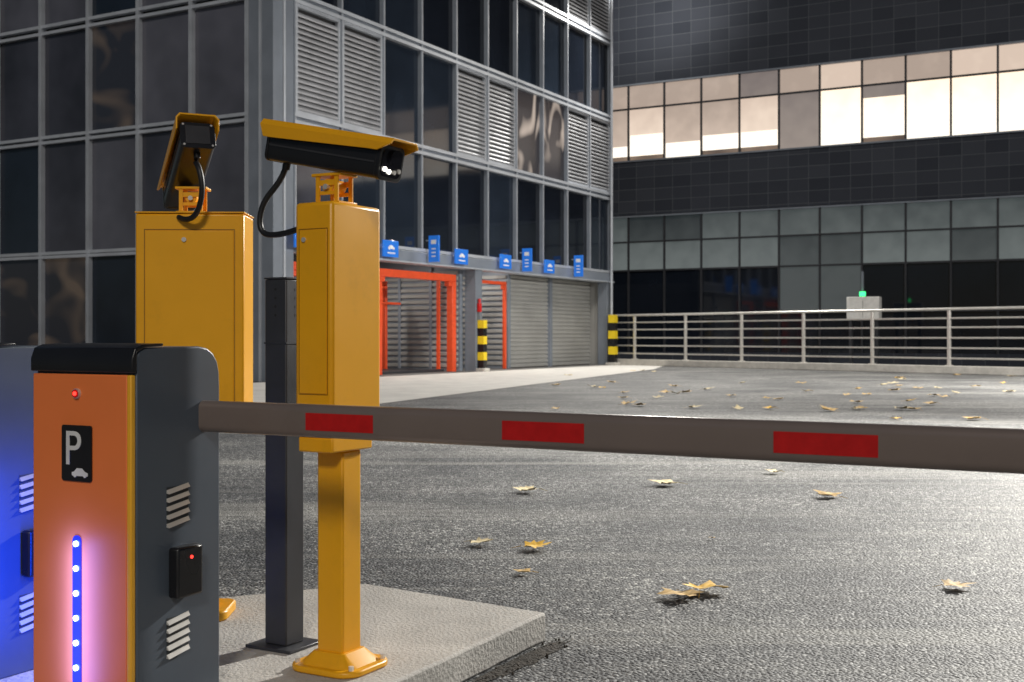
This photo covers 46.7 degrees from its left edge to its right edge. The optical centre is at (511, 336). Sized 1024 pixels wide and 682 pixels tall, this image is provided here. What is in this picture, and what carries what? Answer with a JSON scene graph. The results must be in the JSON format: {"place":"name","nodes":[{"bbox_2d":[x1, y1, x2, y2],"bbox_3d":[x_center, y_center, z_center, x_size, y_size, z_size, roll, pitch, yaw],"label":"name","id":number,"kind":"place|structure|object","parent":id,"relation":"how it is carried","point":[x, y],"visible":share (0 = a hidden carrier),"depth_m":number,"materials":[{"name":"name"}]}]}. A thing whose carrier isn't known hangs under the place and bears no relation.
{"place":"outdoors","nodes":[
{"label":"outdoors","id":0,"kind":"place"},
{"bbox_2d":[8,251,597,363],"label":"ground walls","id":1,"kind":"structure","parent":0,"point":[593,323],"depth_m":50.60,"materials":[{"name":"grey concrete"}]},
{"bbox_2d":[2,0,512,274],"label":"window mullion","id":2,"kind":"object","parent":1,"relation":"on","point":[101,21],"depth_m":34.98},
{"bbox_2d":[294,0,609,272],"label":"transoms","id":3,"kind":"object","parent":1,"relation":"on","point":[429,52],"visible":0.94,"depth_m":40.89,"materials":[{"name":"grey metal"}]},
{"bbox_2d":[297,165,332,203],"bbox_3d":[-5.520,-4.300,33.244,0.041,3.000,1.985,0,0,29],"label":"grey window glass","id":4,"kind":"object","parent":3,"relation":"attached to","point":[306,186],"visible":0.29,"depth_m":32.92,"materials":[{"name":"grey glass"}]},
{"bbox_2d":[294,0,589,267],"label":"mullions","id":5,"kind":"object","parent":3,"relation":"attached to","point":[339,3],"visible":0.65,"depth_m":41.35,"materials":[{"name":"paint"}]},
{"bbox_2d":[295,0,590,267],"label":"mullion caps","id":6,"kind":"object","parent":3,"relation":"attached to","point":[456,122],"visible":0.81,"depth_m":41.35,"materials":[{"name":"grey metal"}]},
{"bbox_2d":[297,0,608,196],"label":"floor bands","id":7,"kind":"object","parent":3,"relation":"attached to","point":[333,127],"visible":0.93,"depth_m":40.41,"materials":[{"name":"paint"}]},
{"bbox_2d":[297,0,609,192],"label":"louvre frames","id":8,"kind":"structure","parent":3,"relation":"attached to","point":[336,21],"depth_m":39.87,"materials":[{"name":"grey metal"}]},
{"bbox_2d":[343,0,606,269],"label":"blue window glass","id":9,"kind":"object","parent":3,"relation":"attached to","point":[401,122],"visible":0.81,"depth_m":38.20,"materials":[{"name":"glass"}]},
{"bbox_2d":[518,89,563,180],"bbox_3d":[1.050,-7.600,45.097,0.040,3.000,4.070,0,0,29],"label":"window glass warped","id":10,"kind":"object","parent":3,"relation":"attached to","point":[528,132],"depth_m":44.98,"materials":[{"name":"grey glass"}]},
{"bbox_2d":[298,0,605,189],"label":"louvre backing","id":11,"kind":"object","parent":1,"relation":"on","point":[375,39],"visible":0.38,"depth_m":40.03,"materials":[{"name":"grey metal"}]},
{"bbox_2d":[298,0,608,189],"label":"louvres","id":12,"kind":"object","parent":11,"relation":"attached to","point":[320,86],"visible":1,"depth_m":35.81,"materials":[{"name":"metal"}]},
{"bbox_2d":[294,251,613,282],"bbox_3d":[-0.949,-2.322,41.512,0.540,0.045,20.950,0,0,29],"label":"ground beam flange","id":13,"kind":"object","parent":1,"relation":"on","point":[470,268],"visible":0.57,"depth_m":41.19,"materials":[{"name":"metal"}]},
{"bbox_2d":[382,240,398,257],"bbox_3d":[-3.721,-2.660,35.874,0.187,0.500,0.800,0,0,29],"label":"parking sign","id":14,"kind":"object","parent":13,"relation":"attached to","point":[390,248],"visible":1,"depth_m":35.80,"materials":[{"name":"blue metal"}]},
{"bbox_2d":[426,235,439,261],"bbox_3d":[-2.526,-2.800,37.780,0.500,0.840,0.077,0,0,29],"label":"hanging direction sign","id":15,"kind":"object","parent":13,"relation":"attached to","point":[434,248],"visible":1,"depth_m":37.71,"materials":[{"name":"blue metal"}]},
{"bbox_2d":[454,248,467,264],"bbox_3d":[-1.734,-2.660,39.460,0.187,0.500,0.800,0,0,29],"label":"parking sign","id":16,"kind":"object","parent":13,"relation":"attached to","point":[460,256],"visible":1,"depth_m":39.35,"materials":[{"name":"blue metal"}]},
{"bbox_2d":[499,254,510,268],"bbox_3d":[-0.279,-2.660,42.084,0.187,0.500,0.800,0,0,29],"label":"parking sign","id":17,"kind":"object","parent":13,"relation":"attached to","point":[504,261],"visible":1,"depth_m":41.95,"materials":[{"name":"blue metal"}]},
{"bbox_2d":[520,248,531,271],"bbox_3d":[0.504,-2.800,43.246,0.500,0.840,0.077,0,0,29],"label":"hanging direction sign","id":18,"kind":"object","parent":13,"relation":"attached to","point":[526,259],"visible":1,"depth_m":43.19,"materials":[{"name":"blue metal"}]},
{"bbox_2d":[543,260,554,273],"bbox_3d":[1.369,-2.660,45.057,0.187,0.500,0.800,0,0,29],"label":"parking sign","id":19,"kind":"object","parent":13,"relation":"attached to","point":[549,266],"visible":1,"depth_m":44.98,"materials":[{"name":"blue metal"}]},
{"bbox_2d":[571,255,582,276],"bbox_3d":[2.589,-2.800,47.007,0.500,0.840,0.077,0,0,29],"label":"hanging direction sign","id":20,"kind":"object","parent":13,"relation":"attached to","point":[578,265],"visible":1,"depth_m":46.95,"materials":[{"name":"blue metal"}]},
{"bbox_2d":[253,365,660,403],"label":"concrete apron pavement","id":21,"kind":"structure","parent":0,"point":[400,388],"depth_m":32.30,"materials":[{"name":"grey concrete"}]},
{"bbox_2d":[610,0,612,314],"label":"drain pipe","id":22,"kind":"object","parent":21,"relation":"on","point":[611,157],"visible":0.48,"depth_m":50.18,"materials":[{"name":"grey metal"}]},
{"bbox_2d":[606,315,619,364],"bbox_3d":[4.250,0.137,49.950,0.480,2.114,0.480,0,0,29],"label":"striped bollard","id":23,"kind":"object","parent":21,"relation":"on","point":[612,339],"visible":0.95,"depth_m":49.83,"materials":[{"name":"black plastic"}]},
{"bbox_2d":[380,364,601,376],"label":"garage floor","id":24,"kind":"structure","parent":0,"point":[443,372],"depth_m":42.64,"materials":[{"name":"grey concrete"}]},
{"bbox_2d":[382,281,439,368],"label":"lift rails","id":25,"kind":"object","parent":24,"relation":"on","point":[437,323],"visible":0.16,"depth_m":40.91,"materials":[{"name":"orange metal"}]},
{"bbox_2d":[382,368,443,373],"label":"lift platform","id":26,"kind":"structure","parent":24,"relation":"on","point":[392,371],"depth_m":38.87,"materials":[{"name":"grey metal"}]},
{"bbox_2d":[382,281,386,368],"bbox_3d":[-5.073,-0.360,39.310,0.140,3.080,3.100,0,0,29],"label":"lift frame","id":27,"kind":"object","parent":26,"relation":"on","point":[384,327],"visible":0.3,"depth_m":40.55,"materials":[{"name":"orange metal"}]},
{"bbox_2d":[398,268,431,368],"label":"wall pilasters","id":28,"kind":"object","parent":24,"relation":"on","point":[430,323],"depth_m":41.23,"materials":[{"name":"paint"}]},
{"bbox_2d":[380,268,455,374],"bbox_3d":[-3.093,-0.460,38.241,0.240,3.280,4.550,0,0,29],"label":"lift frame","id":29,"kind":"object","parent":24,"relation":"on","point":[450,281],"visible":0.64,"depth_m":39.94,"materials":[{"name":"orange metal"}]},
{"bbox_2d":[294,254,552,370],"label":"shutter posts","id":30,"kind":"object","parent":24,"relation":"on","point":[459,304],"visible":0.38,"depth_m":41.92,"materials":[{"name":"metal"}]},
{"bbox_2d":[385,271,505,366],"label":"wall ribs","id":31,"kind":"object","parent":30,"relation":"attached to","point":[434,324],"depth_m":41.75,"materials":[{"name":"metal"}]},
{"bbox_2d":[511,275,547,367],"bbox_3d":[0.603,-0.580,45.539,0.052,3.500,3.300,0,0,29],"label":"shutter","id":32,"kind":"object","parent":30,"relation":"attached to","point":[529,323],"visible":0.84,"depth_m":45.61,"materials":[{"name":"grey metal"}]},
{"bbox_2d":[550,278,589,365],"bbox_3d":[2.397,-0.580,48.775,0.052,3.500,3.700,0,0,29],"label":"shutter","id":33,"kind":"object","parent":30,"relation":"attached to","point":[571,322],"visible":0.99,"depth_m":48.82,"materials":[{"name":"grey metal"}]},
{"bbox_2d":[476,320,489,371],"bbox_3d":[-1.020,0.312,40.750,0.384,1.764,0.384,0,0,29],"label":"striped bollard","id":34,"kind":"object","parent":24,"relation":"on","point":[482,345],"visible":0.91,"depth_m":40.65,"materials":[{"name":"black plastic"}]},
{"bbox_2d":[482,280,506,368],"bbox_3d":[-0.852,-0.420,42.573,0.120,3.200,2.500,0,0,29],"label":"lift frame","id":35,"kind":"object","parent":24,"relation":"on","point":[503,285],"visible":0.41,"depth_m":43.56,"materials":[{"name":"orange metal"}]},
{"bbox_2d":[465,40,609,370],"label":"garage column","id":36,"kind":"structure","parent":24,"relation":"on","point":[473,286],"depth_m":40.91,"materials":[{"name":"paint"}]},
{"bbox_2d":[477,299,481,319],"bbox_3d":[-1.116,-0.050,40.705,0.100,2.500,0.150,0,0,29],"label":"fire alarm beacon","id":37,"kind":"object","parent":36,"relation":"attached to","point":[479,306],"visible":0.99,"depth_m":40.66,"materials":[{"name":"paint"}]},
{"bbox_2d":[219,366,1023,681],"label":"asphalt ground","id":38,"kind":"structure","parent":0,"point":[829,588],"depth_m":7.09,"materials":[{"name":"grey asphalt"}]},
{"bbox_2d":[0,0,248,344],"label":"side mullions","id":39,"kind":"object","parent":38,"relation":"on","point":[138,137],"visible":0.44,"depth_m":34.83,"materials":[{"name":"grey metal"}]},
{"bbox_2d":[0,0,248,260],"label":"side transoms","id":40,"kind":"object","parent":39,"relation":"attached to","point":[79,253],"visible":0.64,"depth_m":34.70,"materials":[{"name":"grey metal"}]},
{"bbox_2d":[0,20,134,344],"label":"window panes","id":41,"kind":"object","parent":40,"relation":"attached to","point":[113,75],"visible":0.57,"depth_m":35.34,"materials":[{"name":"grey glass"}]},
{"bbox_2d":[0,29,183,251],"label":"side glass","id":42,"kind":"object","parent":40,"relation":"attached to","point":[65,163],"visible":0.82,"depth_m":35.61,"materials":[{"name":"black glass"}]},
{"bbox_2d":[0,0,244,342],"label":"window glass","id":43,"kind":"object","parent":40,"relation":"on","point":[219,59],"depth_m":34.17,"materials":[{"name":"black glass"}]},
{"bbox_2d":[249,0,293,381],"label":"corner fin","id":44,"kind":"object","parent":38,"relation":"on","point":[253,107],"visible":0.26,"depth_m":31.82,"materials":[{"name":"grey metal"}]},
{"bbox_2d":[0,584,544,681],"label":"concrete island","id":45,"kind":"structure","parent":38,"relation":"on","point":[416,636],"depth_m":4.34,"materials":[{"name":"grey concrete"}]},
{"bbox_2d":[0,343,38,678],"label":"barrier gate cabinet","id":46,"kind":"object","parent":45,"relation":"on","point":[16,515],"visible":0.52,"depth_m":3.80,"materials":[{"name":"metal"}]},
{"bbox_2d":[31,343,218,681],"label":"barrier gate cabinet","id":47,"kind":"object","parent":45,"relation":"on","point":[126,518],"visible":1,"depth_m":3.50,"materials":[{"name":"orange metal"}]},
{"bbox_2d":[199,400,1023,473],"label":"barrier arm","id":48,"kind":"object","parent":47,"relation":"attached to","point":[980,449],"visible":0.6,"depth_m":2.90},
{"bbox_2d":[135,112,253,620],"bbox_3d":[-1.236,0.124,4.657,0.419,1.920,0.524,0,0,-2],"label":"license plate camera post","id":49,"kind":"object","parent":45,"relation":"on","point":[194,277],"visible":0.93,"depth_m":4.52,"materials":[{"name":"yellow metal"}]},
{"bbox_2d":[145,231,232,400],"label":"door leaf","id":50,"kind":"structure","parent":49,"relation":"in","point":[189,283],"depth_m":4.52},
{"bbox_2d":[245,277,317,653],"bbox_3d":[-0.800,0.439,4.170,0.200,1.291,0.180,0,0,29],"label":"steel post","id":51,"kind":"object","parent":45,"relation":"on","point":[284,544],"visible":0.85,"depth_m":4.13,"materials":[{"name":"grey metal"}]},
{"bbox_2d":[257,118,418,678],"bbox_3d":[-0.583,0.180,3.897,0.588,1.808,0.272,0,0,29],"label":"license plate camera post","id":52,"kind":"object","parent":45,"relation":"on","point":[337,301],"visible":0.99,"depth_m":3.83,"materials":[{"name":"yellow metal"}]},
{"bbox_2d":[300,229,326,393],"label":"door leaf","id":53,"kind":"structure","parent":52,"relation":"in","point":[313,252],"depth_m":3.77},
{"bbox_2d":[262,0,282,381],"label":"corner column","id":54,"kind":"structure","parent":38,"relation":"on","point":[272,91],"depth_m":31.55,"materials":[{"name":"metal"}]},
{"bbox_2d":[259,0,285,381],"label":"corner trim","id":55,"kind":"structure","parent":54,"relation":"attached to","point":[260,167],"depth_m":31.61,"materials":[{"name":"grey metal"}]},
{"bbox_2d":[294,247,609,280],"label":"ground beam","id":56,"kind":"structure","parent":54,"relation":"attached to","point":[411,256],"depth_m":41.22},
{"bbox_2d":[473,633,575,681],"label":"soil","id":57,"kind":"structure","parent":38,"relation":"on","point":[534,656],"depth_m":4.37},
{"bbox_2d":[464,369,1014,595],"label":"fallen leaves","id":58,"kind":"object","parent":38,"relation":"on","point":[689,592],"visible":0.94,"depth_m":9.09,"materials":[{"name":"yellow plant"}]},
{"bbox_2d":[618,306,1023,375],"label":"metal railing","id":59,"kind":"object","parent":38,"relation":"on","point":[872,366],"visible":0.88,"depth_m":41.81,"materials":[{"name":"metal"}]},
{"bbox_2d":[618,352,1023,366],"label":"plinth","id":60,"kind":"structure","parent":38,"relation":"on","point":[964,362],"depth_m":50.81,"materials":[{"name":"concrete"}]},
{"bbox_2d":[627,198,998,353],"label":"mullions","id":61,"kind":"object","parent":60,"relation":"on","point":[739,273],"visible":0.64,"depth_m":52.30,"materials":[{"name":"grey metal"}]},
{"bbox_2d":[630,214,996,310],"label":"window panes","id":62,"kind":"object","parent":61,"relation":"attached to","point":[799,288],"depth_m":51.59,"materials":[{"name":"grey glass"}]},
{"bbox_2d":[847,271,881,363],"bbox_3d":[13.720,-0.675,46.217,1.240,3.750,0.504,0,0,29],"label":"electrical cabinet","id":63,"kind":"object","parent":38,"relation":"on","point":[858,303],"visible":0.73,"depth_m":46.04,"materials":[{"name":"grey metal"}]},
{"bbox_2d":[320,0,1023,353],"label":"window","id":64,"kind":"structure","parent":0,"point":[974,284],"depth_m":48.77,"materials":[{"name":"black glass"}]},
{"bbox_2d":[613,68,1023,271],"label":"transoms","id":65,"kind":"object","parent":64,"relation":"on","point":[914,80],"visible":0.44,"depth_m":51.25,"materials":[{"name":"grey metal"}]},
{"bbox_2d":[613,197,1023,269],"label":"window panes","id":66,"kind":"object","parent":65,"relation":"attached to","point":[921,246],"depth_m":51.03,"materials":[{"name":"grey glass"}]},
{"bbox_2d":[741,70,903,148],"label":"window panes","id":67,"kind":"object","parent":65,"relation":"attached to","point":[799,119],"depth_m":52.02,"materials":[{"name":"grey glass"}]},
{"bbox_2d":[613,309,1023,314],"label":"railing","id":68,"kind":"object","parent":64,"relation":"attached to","point":[890,311],"depth_m":49.17,"materials":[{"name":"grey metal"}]},
{"bbox_2d":[613,135,903,161],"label":"window panes","id":69,"kind":"object","parent":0,"point":[869,139],"depth_m":53.33,"materials":[{"name":"brown glass"}]},
{"bbox_2d":[613,51,949,147],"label":"window panes","id":70,"kind":"object","parent":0,"point":[682,123],"depth_m":53.81,"materials":[{"name":"beige glass"}]},
{"bbox_2d":[613,71,1023,157],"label":"window bright","id":71,"kind":"object","parent":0,"point":[974,104],"depth_m":49.70,"materials":[{"name":"white glass"}]},
{"bbox_2d":[630,43,1023,135],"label":"window light","id":72,"kind":"object","parent":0,"point":[759,113],"visible":0.82,"depth_m":51.21,"materials":[{"name":"beige glass"}]},
{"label":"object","id":73,"kind":"object","parent":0,"visible":0},
{"bbox_2d":[613,0,1023,216],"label":"cladding","id":74,"kind":"structure","parent":73,"relation":"attached to","point":[657,40],"depth_m":51.74,"materials":[{"name":"tile"}]},
{"bbox_2d":[613,40,1023,218],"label":"sills","id":75,"kind":"structure","parent":74,"relation":"attached to","point":[854,60],"depth_m":51.21,"materials":[{"name":"paint"}]},
{"bbox_2d":[627,45,998,160],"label":"mullions","id":76,"kind":"object","parent":75,"relation":"attached to","point":[739,112],"visible":0.65,"depth_m":52.28,"materials":[{"name":"grey metal"}]}
]}

